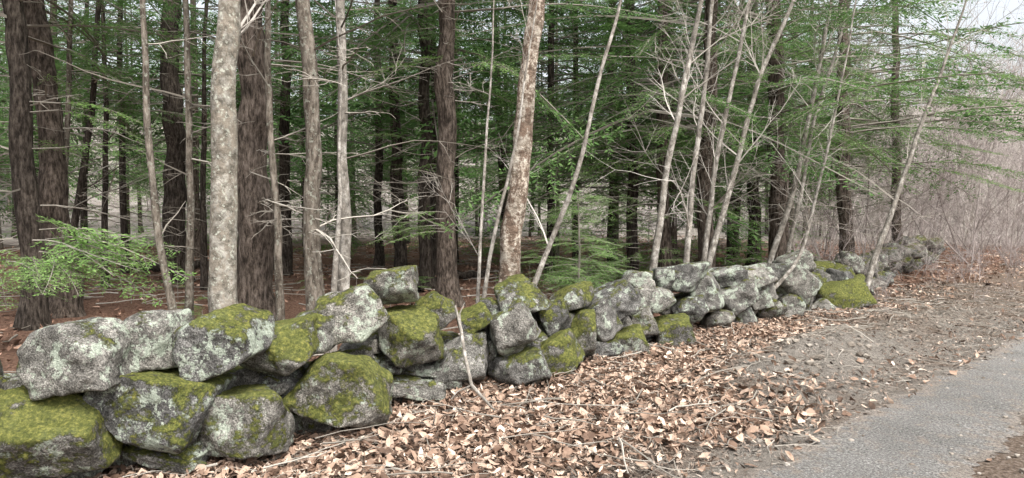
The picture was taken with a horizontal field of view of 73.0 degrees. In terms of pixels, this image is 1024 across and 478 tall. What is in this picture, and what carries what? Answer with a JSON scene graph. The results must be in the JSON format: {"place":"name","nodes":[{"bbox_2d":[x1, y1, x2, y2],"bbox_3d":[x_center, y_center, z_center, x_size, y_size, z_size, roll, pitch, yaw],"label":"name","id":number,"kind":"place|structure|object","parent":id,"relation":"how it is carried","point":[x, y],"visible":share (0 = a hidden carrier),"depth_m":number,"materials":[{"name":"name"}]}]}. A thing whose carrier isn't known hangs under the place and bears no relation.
{"place":"outdoors","nodes":[
{"label":"outdoors","id":0,"kind":"place"},
{"bbox_2d":[0,214,196,310],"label":"hemlock bough","id":1,"kind":"object","parent":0,"point":[96,240],"visible":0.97,"depth_m":6.99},
{"bbox_2d":[0,98,1023,477],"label":"ground","id":2,"kind":"structure","parent":0,"point":[998,466],"depth_m":9.57,"materials":[{"name":"brown soil"}]},
{"bbox_2d":[0,8,113,248],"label":"hemlock tree","id":3,"kind":"object","parent":2,"relation":"on","point":[7,169],"visible":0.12,"depth_m":25.70,"materials":[{"name":"green plant"}]},
{"bbox_2d":[0,385,122,477],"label":"boulder","id":4,"kind":"object","parent":2,"relation":"on","point":[58,436],"visible":0.87,"depth_m":4.18,"materials":[{"name":"stone"}]},
{"bbox_2d":[0,0,171,242],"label":"young tree","id":5,"kind":"object","parent":2,"relation":"on","point":[67,119],"visible":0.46,"depth_m":10.43,"materials":[{"name":"grey plant"}]},
{"bbox_2d":[0,0,196,243],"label":"young tree","id":6,"kind":"object","parent":2,"relation":"on","point":[75,217],"visible":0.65,"depth_m":11.93,"materials":[{"name":"grey plant"}]},
{"bbox_2d":[0,0,210,287],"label":"tree","id":7,"kind":"object","parent":2,"relation":"on","point":[104,206],"visible":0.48,"depth_m":13.95,"materials":[{"name":"green plant"}]},
{"bbox_2d":[0,0,210,221],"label":"hemlock tree","id":8,"kind":"object","parent":2,"relation":"on","point":[6,79],"visible":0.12,"depth_m":19.30,"materials":[{"name":"plant"}]},
{"bbox_2d":[0,0,210,258],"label":"hemlock tree","id":9,"kind":"object","parent":2,"relation":"on","point":[84,213],"visible":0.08,"depth_m":21.55,"materials":[{"name":"green plant"}]},
{"bbox_2d":[0,0,216,330],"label":"hemlock tree","id":10,"kind":"object","parent":2,"relation":"on","point":[33,312],"visible":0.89,"depth_m":8.71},
{"bbox_2d":[10,3,210,242],"bbox_3d":[-18.037,-6.923,32.495,9.400,15.303,8.146,0,2,0],"label":"hemlock tree","id":11,"kind":"object","parent":2,"relation":"on","point":[128,202],"visible":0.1,"depth_m":32.60,"materials":[{"name":"plant"}]},
{"bbox_2d":[0,0,294,318],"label":"hemlock tree","id":12,"kind":"object","parent":2,"relation":"on","point":[53,187],"visible":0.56,"depth_m":9.46,"materials":[{"name":"brown wood"}]},
{"bbox_2d":[0,0,296,272],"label":"hemlock tree","id":13,"kind":"object","parent":2,"relation":"on","point":[123,228],"visible":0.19,"depth_m":16.78,"materials":[{"name":"green plant"}]},
{"bbox_2d":[93,0,215,309],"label":"young tree","id":14,"kind":"object","parent":2,"relation":"on","point":[160,246],"visible":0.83,"depth_m":6.97,"materials":[{"name":"grey plant"}]},
{"bbox_2d":[19,0,301,319],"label":"young tree","id":15,"kind":"object","parent":2,"relation":"on","point":[189,258],"visible":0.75,"depth_m":8.15,"materials":[{"name":"grey plant"}]},
{"bbox_2d":[0,0,356,284],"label":"hemlock tree","id":16,"kind":"object","parent":2,"relation":"on","point":[175,191],"visible":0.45,"depth_m":14.79,"materials":[{"name":"green plant"}]},
{"bbox_2d":[77,0,300,257],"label":"hemlock tree","id":17,"kind":"object","parent":2,"relation":"on","point":[197,236],"visible":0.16,"depth_m":23.27,"materials":[{"name":"green wood"}]},
{"bbox_2d":[145,0,318,290],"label":"young tree","id":18,"kind":"object","parent":2,"relation":"on","point":[203,262],"visible":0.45,"depth_m":12.94,"materials":[{"name":"grey plant"}]},
{"bbox_2d":[207,0,271,365],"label":"maple tree","id":19,"kind":"object","parent":2,"relation":"on","point":[222,284],"visible":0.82,"depth_m":6.50,"materials":[{"name":"grey plant"}]},
{"bbox_2d":[111,0,419,275],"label":"hemlock tree","id":20,"kind":"object","parent":2,"relation":"on","point":[287,248],"visible":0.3,"depth_m":16.84,"materials":[{"name":"green plant"}]},
{"bbox_2d":[181,0,385,320],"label":"pine tree","id":21,"kind":"object","parent":2,"relation":"on","point":[255,261],"visible":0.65,"depth_m":8.02,"materials":[{"name":"brown plant"}]},
{"bbox_2d":[198,0,409,256],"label":"hemlock tree","id":22,"kind":"object","parent":2,"relation":"on","point":[304,158],"visible":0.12,"depth_m":23.09,"materials":[{"name":"green plant"}]},
{"bbox_2d":[236,0,402,320],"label":"young tree","id":23,"kind":"object","parent":2,"relation":"on","point":[279,285],"visible":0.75,"depth_m":7.57,"materials":[{"name":"grey plant"}]},
{"bbox_2d":[267,0,420,238],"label":"hemlock tree","id":24,"kind":"object","parent":2,"relation":"on","point":[296,190],"visible":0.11,"depth_m":26.59,"materials":[{"name":"green plant"}]},
{"bbox_2d":[267,0,420,247],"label":"hemlock tree","id":25,"kind":"object","parent":2,"relation":"on","point":[353,201],"visible":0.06,"depth_m":31.32,"materials":[{"name":"green plant"}]},
{"bbox_2d":[137,0,595,285],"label":"hemlock tree","id":26,"kind":"object","parent":2,"relation":"on","point":[426,268],"visible":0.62,"depth_m":13.19,"materials":[{"name":"green plant"}]},
{"bbox_2d":[274,0,470,353],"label":"maple tree","id":27,"kind":"object","parent":2,"relation":"on","point":[314,281],"visible":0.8,"depth_m":7.30,"materials":[{"name":"grey plant"}]},
{"bbox_2d":[329,0,427,352],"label":"birch sapling","id":28,"kind":"object","parent":2,"relation":"on","point":[334,279],"visible":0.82,"depth_m":6.98,"materials":[{"name":"grey plant"}]},
{"bbox_2d":[195,0,581,266],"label":"hemlock tree","id":29,"kind":"object","parent":2,"relation":"on","point":[400,255],"visible":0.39,"depth_m":15.81,"materials":[{"name":"green plant"}]},
{"bbox_2d":[191,0,592,275],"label":"hemlock tree","id":30,"kind":"object","parent":2,"relation":"on","point":[434,120],"visible":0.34,"depth_m":14.13,"materials":[{"name":"green plant"}]},
{"bbox_2d":[273,0,512,266],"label":"hemlock tree","id":31,"kind":"object","parent":2,"relation":"on","point":[379,257],"visible":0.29,"depth_m":19.88,"materials":[{"name":"green plant"}]},
{"bbox_2d":[290,0,497,226],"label":"hemlock tree","id":32,"kind":"object","parent":2,"relation":"on","point":[464,171],"visible":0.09,"depth_m":30.56,"materials":[{"name":"green plant"}]},
{"bbox_2d":[286,0,512,290],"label":"young tree","id":33,"kind":"object","parent":2,"relation":"on","point":[345,250],"visible":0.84,"depth_m":8.14,"materials":[{"name":"grey plant"}]},
{"bbox_2d":[420,0,493,303],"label":"young tree","id":34,"kind":"object","parent":2,"relation":"on","point":[480,229],"visible":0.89,"depth_m":6.98,"materials":[{"name":"grey plant"}]},
{"bbox_2d":[369,0,570,264],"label":"hemlock tree","id":35,"kind":"object","parent":2,"relation":"on","point":[456,185],"visible":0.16,"depth_m":20.27,"materials":[{"name":"green plant"}]},
{"bbox_2d":[0,235,945,471],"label":"hearting stones","id":36,"kind":"object","parent":2,"relation":"on","point":[825,271],"visible":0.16,"depth_m":8.00,"materials":[{"name":"stone"}]},
{"bbox_2d":[16,317,131,400],"bbox_3d":[-2.768,0.755,4.440,0.672,0.499,0.552,0,2,0],"label":"boulder","id":37,"kind":"object","parent":36,"relation":"on","point":[73,357],"visible":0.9,"depth_m":4.22,"materials":[{"name":"stone"}]},
{"bbox_2d":[240,314,319,376],"bbox_3d":[-1.701,0.816,5.138,0.573,0.499,0.600,0,2,0],"label":"boulder","id":38,"kind":"object","parent":36,"relation":"on","point":[294,346],"visible":0.69,"depth_m":4.92,"materials":[{"name":"stone"}]},
{"bbox_2d":[378,305,444,367],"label":"boulder","id":39,"kind":"object","parent":36,"relation":"on","point":[409,335],"visible":0.94,"depth_m":5.74,"materials":[{"name":"stone"}]},
{"bbox_2d":[364,265,418,304],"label":"boulder","id":40,"kind":"object","parent":39,"relation":"on","point":[395,285],"visible":0.78,"depth_m":5.74,"materials":[{"name":"stone"}]},
{"bbox_2d":[414,291,456,329],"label":"boulder","id":41,"kind":"object","parent":39,"relation":"on","point":[442,307],"visible":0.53,"depth_m":6.05,"materials":[{"name":"stone"}]},
{"bbox_2d":[433,329,488,382],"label":"boulder","id":42,"kind":"object","parent":36,"relation":"on","point":[450,367],"visible":0.83,"depth_m":6.04,"materials":[{"name":"stone"}]},
{"bbox_2d":[456,302,492,333],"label":"boulder","id":43,"kind":"object","parent":42,"relation":"on","point":[475,318],"visible":0.84,"depth_m":6.23,"materials":[{"name":"plant"}]},
{"bbox_2d":[494,274,550,312],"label":"boulder","id":44,"kind":"object","parent":36,"relation":"on","point":[510,290],"visible":0.73,"depth_m":6.54,"materials":[{"name":"stone"}]},
{"bbox_2d":[593,278,640,319],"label":"boulder","id":45,"kind":"object","parent":36,"relation":"on","point":[623,296],"visible":0.7,"depth_m":7.62,"materials":[{"name":"stone"}]},
{"bbox_2d":[635,287,675,312],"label":"boulder","id":46,"kind":"object","parent":36,"relation":"on","point":[659,299],"visible":0.56,"depth_m":8.18,"materials":[{"name":"stone"}]},
{"bbox_2d":[670,294,709,323],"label":"boulder","id":47,"kind":"object","parent":36,"relation":"on","point":[695,309],"visible":0.84,"depth_m":8.73,"materials":[{"name":"stone"}]},
{"bbox_2d":[680,270,724,311],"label":"boulder","id":48,"kind":"object","parent":36,"relation":"on","point":[708,288],"visible":0.52,"depth_m":8.94,"materials":[{"name":"stone"}]},
{"bbox_2d":[652,261,710,292],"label":"boulder","id":49,"kind":"object","parent":48,"relation":"on","point":[689,277],"visible":0.68,"depth_m":8.73,"materials":[{"name":"stone"}]},
{"bbox_2d":[721,278,760,315],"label":"boulder","id":50,"kind":"object","parent":36,"relation":"on","point":[741,296],"visible":0.56,"depth_m":9.55,"materials":[{"name":"stone"}]},
{"bbox_2d":[708,265,748,287],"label":"boulder","id":51,"kind":"object","parent":50,"relation":"on","point":[728,276],"visible":0.71,"depth_m":9.73,"materials":[{"name":"stone"}]},
{"bbox_2d":[776,264,821,304],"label":"boulder","id":52,"kind":"object","parent":36,"relation":"on","point":[804,284],"visible":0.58,"depth_m":10.58,"materials":[{"name":"stone"}]},
{"bbox_2d":[288,0,694,306],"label":"hemlock tree","id":53,"kind":"object","parent":2,"relation":"on","point":[447,283],"visible":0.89,"depth_m":10.86,"materials":[{"name":"brown wood"}]},
{"bbox_2d":[0,228,1023,477],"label":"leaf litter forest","id":54,"kind":"object","parent":2,"relation":"on","point":[434,276],"visible":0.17,"depth_m":18.24,"materials":[{"name":"brown plant"}]},
{"bbox_2d":[482,0,541,297],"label":"young tree","id":55,"kind":"object","parent":2,"relation":"on","point":[486,280],"visible":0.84,"depth_m":6.87,"materials":[{"name":"grey plant"}]},
{"bbox_2d":[3,0,1023,315],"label":"bare thicket","id":56,"kind":"object","parent":2,"relation":"on","point":[943,208],"visible":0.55,"depth_m":22.86,"materials":[{"name":"plant"}]},
{"bbox_2d":[386,0,643,225],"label":"hemlock tree","id":57,"kind":"object","parent":2,"relation":"on","point":[500,166],"visible":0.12,"depth_m":21.31,"materials":[{"name":"green plant"}]},
{"bbox_2d":[496,0,544,299],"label":"birch tree","id":58,"kind":"object","parent":2,"relation":"on","point":[511,232],"visible":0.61,"depth_m":7.22,"materials":[{"name":"beige plant"}]},
{"bbox_2d":[58,302,1023,477],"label":"leaf litter verge","id":59,"kind":"structure","parent":2,"relation":"on","point":[459,442],"depth_m":5.22,"materials":[{"name":"brown plant"}]},
{"bbox_2d":[120,443,206,472],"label":"boulder","id":60,"kind":"object","parent":59,"relation":"on","point":[164,461],"visible":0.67,"depth_m":4.51,"materials":[{"name":"stone"}]},
{"bbox_2d":[168,441,209,473],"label":"boulder","id":61,"kind":"object","parent":59,"relation":"on","point":[196,450],"visible":0.47,"depth_m":4.60,"materials":[{"name":"stone"}]},
{"bbox_2d":[82,368,235,453],"bbox_3d":[-2.344,1.119,4.641,0.819,0.584,0.646,0,2,0],"label":"boulder","id":62,"kind":"object","parent":61,"relation":"on","point":[165,410],"visible":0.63,"depth_m":4.35,"materials":[{"name":"stone"}]},
{"bbox_2d":[123,308,192,371],"bbox_3d":[-2.427,0.678,4.671,0.431,0.396,0.406,0,2,0],"label":"boulder","id":63,"kind":"object","parent":62,"relation":"on","point":[151,333],"visible":0.65,"depth_m":4.53,"materials":[{"name":"stone"}]},
{"bbox_2d":[171,303,274,381],"bbox_3d":[-2.002,0.724,4.791,0.635,0.510,0.572,0,2,0],"label":"boulder","id":64,"kind":"object","parent":62,"relation":"on","point":[214,343],"visible":0.99,"depth_m":4.53,"materials":[{"name":"stone"}]},
{"bbox_2d":[197,384,294,459],"bbox_3d":[-1.897,1.256,4.840,0.688,0.480,0.533,0,2,0],"label":"boulder","id":65,"kind":"object","parent":59,"relation":"on","point":[245,421],"visible":0.84,"depth_m":4.61,"materials":[{"name":"stone"}]},
{"bbox_2d":[282,352,393,427],"bbox_3d":[-1.318,1.132,5.310,0.814,0.553,0.612,0,2,0],"label":"boulder","id":66,"kind":"object","parent":59,"relation":"on","point":[339,389],"visible":0.99,"depth_m":5.03,"materials":[{"name":"stone"}]},
{"bbox_2d":[295,309,337,354],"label":"boulder","id":67,"kind":"object","parent":66,"relation":"on","point":[325,325],"visible":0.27,"depth_m":5.21,"materials":[{"name":"stone"}]},
{"bbox_2d":[313,283,388,345],"bbox_3d":[-1.251,0.594,5.545,0.586,0.474,0.577,0,2,0],"label":"boulder","id":68,"kind":"object","parent":67,"relation":"on","point":[359,312],"visible":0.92,"depth_m":5.33,"materials":[{"name":"stone"}]},
{"bbox_2d":[393,374,445,400],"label":"boulder","id":69,"kind":"object","parent":59,"relation":"on","point":[427,389],"visible":0.81,"depth_m":5.77,"materials":[{"name":"stone"}]},
{"bbox_2d":[0,239,1023,477],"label":"fallen twigs","id":70,"kind":"object","parent":59,"relation":"on","point":[842,327],"visible":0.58,"depth_m":7.02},
{"bbox_2d":[487,345,551,386],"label":"boulder","id":71,"kind":"object","parent":59,"relation":"on","point":[527,365],"visible":0.78,"depth_m":6.14,"materials":[{"name":"stone"}]},
{"bbox_2d":[487,298,540,356],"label":"boulder","id":72,"kind":"object","parent":71,"relation":"on","point":[513,328],"visible":0.92,"depth_m":6.15,"materials":[{"name":"stone"}]},
{"bbox_2d":[569,308,596,356],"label":"boulder","id":73,"kind":"object","parent":59,"relation":"on","point":[583,326],"visible":0.66,"depth_m":7.00,"materials":[{"name":"stone"}]},
{"bbox_2d":[549,281,593,310],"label":"boulder","id":74,"kind":"object","parent":73,"relation":"on","point":[579,295],"visible":0.8,"depth_m":7.23,"materials":[{"name":"stone"}]},
{"bbox_2d":[371,0,735,273],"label":"hemlock tree","id":75,"kind":"object","parent":2,"relation":"on","point":[550,78],"visible":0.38,"depth_m":15.70,"materials":[{"name":"green plant"}]},
{"bbox_2d":[490,0,621,284],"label":"birch sapling","id":76,"kind":"object","parent":2,"relation":"on","point":[559,218],"visible":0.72,"depth_m":7.67,"materials":[{"name":"grey plant"}]},
{"bbox_2d":[459,1,654,257],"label":"hemlock tree","id":77,"kind":"object","parent":2,"relation":"on","point":[557,248],"visible":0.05,"depth_m":23.40,"materials":[{"name":"green plant"}]},
{"bbox_2d":[540,328,584,377],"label":"boulder","id":78,"kind":"object","parent":2,"relation":"on","point":[562,350],"visible":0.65,"depth_m":6.54,"materials":[{"name":"stone"}]},
{"bbox_2d":[538,296,570,336],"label":"boulder","id":79,"kind":"object","parent":78,"relation":"on","point":[555,317],"visible":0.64,"depth_m":6.79,"materials":[{"name":"stone"}]},
{"bbox_2d":[108,280,1023,477],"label":"litter debris","id":80,"kind":"object","parent":2,"relation":"on","point":[729,470],"visible":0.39,"depth_m":6.49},
{"bbox_2d":[522,192,626,290],"bbox_3d":[0.821,0.318,8.972,1.518,1.851,1.580,0,2,0],"label":"hemlock sapling","id":81,"kind":"object","parent":2,"relation":"on","point":[559,273],"visible":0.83,"depth_m":9.00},
{"bbox_2d":[430,0,767,266],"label":"hemlock tree","id":82,"kind":"object","parent":2,"relation":"on","point":[539,85],"visible":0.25,"depth_m":17.53,"materials":[{"name":"green plant"}]},
{"bbox_2d":[595,336,624,357],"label":"boulder","id":83,"kind":"object","parent":2,"relation":"on","point":[614,346],"visible":0.46,"depth_m":7.32,"materials":[{"name":"stone"}]},
{"bbox_2d":[584,298,622,341],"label":"boulder","id":84,"kind":"object","parent":83,"relation":"on","point":[609,325],"visible":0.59,"depth_m":7.31,"materials":[{"name":"stone"}]},
{"bbox_2d":[433,0,801,270],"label":"hemlock tree","id":85,"kind":"object","parent":2,"relation":"on","point":[633,239],"visible":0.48,"depth_m":13.87,"materials":[{"name":"green plant"}]},
{"bbox_2d":[615,324,649,354],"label":"boulder","id":86,"kind":"object","parent":2,"relation":"on","point":[632,337],"visible":0.56,"depth_m":7.64,"materials":[{"name":"stone"}]},
{"bbox_2d":[455,0,810,270],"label":"hemlock tree","id":87,"kind":"object","parent":2,"relation":"on","point":[680,205],"visible":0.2,"depth_m":17.00,"materials":[{"name":"green plant"}]},
{"bbox_2d":[426,0,853,266],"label":"hemlock tree","id":88,"kind":"object","parent":2,"relation":"on","point":[666,241],"visible":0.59,"depth_m":12.87,"materials":[{"name":"plant"}]},
{"bbox_2d":[654,313,696,346],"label":"boulder","id":89,"kind":"object","parent":2,"relation":"on","point":[675,329],"visible":0.69,"depth_m":8.15,"materials":[{"name":"stone"}]},
{"bbox_2d":[585,0,778,262],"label":"birch tree","id":90,"kind":"object","parent":2,"relation":"on","point":[689,217],"visible":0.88,"depth_m":9.92,"materials":[{"name":"grey plant"}]},
{"bbox_2d":[441,0,925,267],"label":"hemlock tree","id":91,"kind":"object","parent":2,"relation":"on","point":[703,174],"visible":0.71,"depth_m":11.88,"materials":[{"name":"plant"}]},
{"bbox_2d":[516,0,877,265],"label":"hemlock tree","id":92,"kind":"object","parent":2,"relation":"on","point":[673,228],"visible":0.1,"depth_m":18.14,"materials":[{"name":"plant"}]},
{"bbox_2d":[634,0,804,268],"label":"birch tree","id":93,"kind":"object","parent":2,"relation":"on","point":[717,231],"visible":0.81,"depth_m":10.72,"materials":[{"name":"grey plant"}]},
{"bbox_2d":[647,0,817,261],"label":"birch tree","id":94,"kind":"object","parent":2,"relation":"on","point":[711,206],"visible":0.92,"depth_m":10.31,"materials":[{"name":"grey plant"}]},
{"bbox_2d":[604,0,890,261],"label":"hemlock tree","id":95,"kind":"object","parent":2,"relation":"on","point":[728,243],"visible":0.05,"depth_m":20.98,"materials":[{"name":"green plant"}]},
{"bbox_2d":[644,0,855,314],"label":"birch tree","id":96,"kind":"object","parent":2,"relation":"on","point":[662,205],"visible":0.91,"depth_m":9.64,"materials":[{"name":"grey plant"}]},
{"bbox_2d":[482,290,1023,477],"bbox_3d":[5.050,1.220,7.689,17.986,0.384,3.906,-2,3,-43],"label":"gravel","id":97,"kind":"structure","parent":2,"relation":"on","point":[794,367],"depth_m":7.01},
{"bbox_2d":[665,0,902,314],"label":"young tree","id":98,"kind":"object","parent":2,"relation":"on","point":[792,267],"visible":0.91,"depth_m":10.35,"materials":[{"name":"grey plant"}]},
{"bbox_2d":[637,0,941,265],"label":"hemlock tree","id":99,"kind":"object","parent":2,"relation":"on","point":[753,210],"visible":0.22,"depth_m":19.78,"materials":[{"name":"green plant"}]},
{"bbox_2d":[725,0,860,262],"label":"birch tree","id":100,"kind":"object","parent":2,"relation":"on","point":[776,241],"visible":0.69,"depth_m":12.11,"materials":[{"name":"grey plant"}]},
{"bbox_2d":[734,0,871,253],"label":"birch tree","id":101,"kind":"object","parent":2,"relation":"on","point":[793,224],"visible":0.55,"depth_m":12.73,"materials":[{"name":"grey plant"}]},
{"bbox_2d":[617,0,1012,259],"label":"hemlock tree","id":102,"kind":"object","parent":2,"relation":"on","point":[775,78],"visible":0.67,"depth_m":13.04,"materials":[{"name":"plant"}]},
{"bbox_2d":[639,0,1023,253],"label":"hemlock tree","id":103,"kind":"object","parent":2,"relation":"on","point":[843,193],"visible":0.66,"depth_m":16.28,"materials":[{"name":"plant"}]},
{"bbox_2d":[815,277,876,310],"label":"boulder","id":104,"kind":"object","parent":2,"relation":"on","point":[850,293],"visible":0.69,"depth_m":11.41,"materials":[{"name":"plant"}]},
{"bbox_2d":[734,0,1023,242],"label":"hemlock tree","id":105,"kind":"object","parent":2,"relation":"on","point":[989,122],"visible":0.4,"depth_m":19.81,"materials":[{"name":"plant"}]},
{"bbox_2d":[758,0,1023,290],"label":"young tree","id":106,"kind":"object","parent":2,"relation":"on","point":[874,260],"visible":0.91,"depth_m":12.23,"materials":[{"name":"grey plant"}]},
{"bbox_2d":[873,250,1023,322],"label":"leaf litter verge","id":107,"kind":"structure","parent":2,"relation":"on","point":[949,288],"depth_m":16.25,"materials":[{"name":"brown plant"}]},
{"bbox_2d":[0,0,1023,119],"label":"sky","id":108,"kind":"structure","parent":0,"point":[998,14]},
{"bbox_2d":[736,334,1023,477],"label":"road","id":109,"kind":"structure","parent":0,"point":[926,430],"depth_m":5.08,"materials":[{"name":"asphalt"}]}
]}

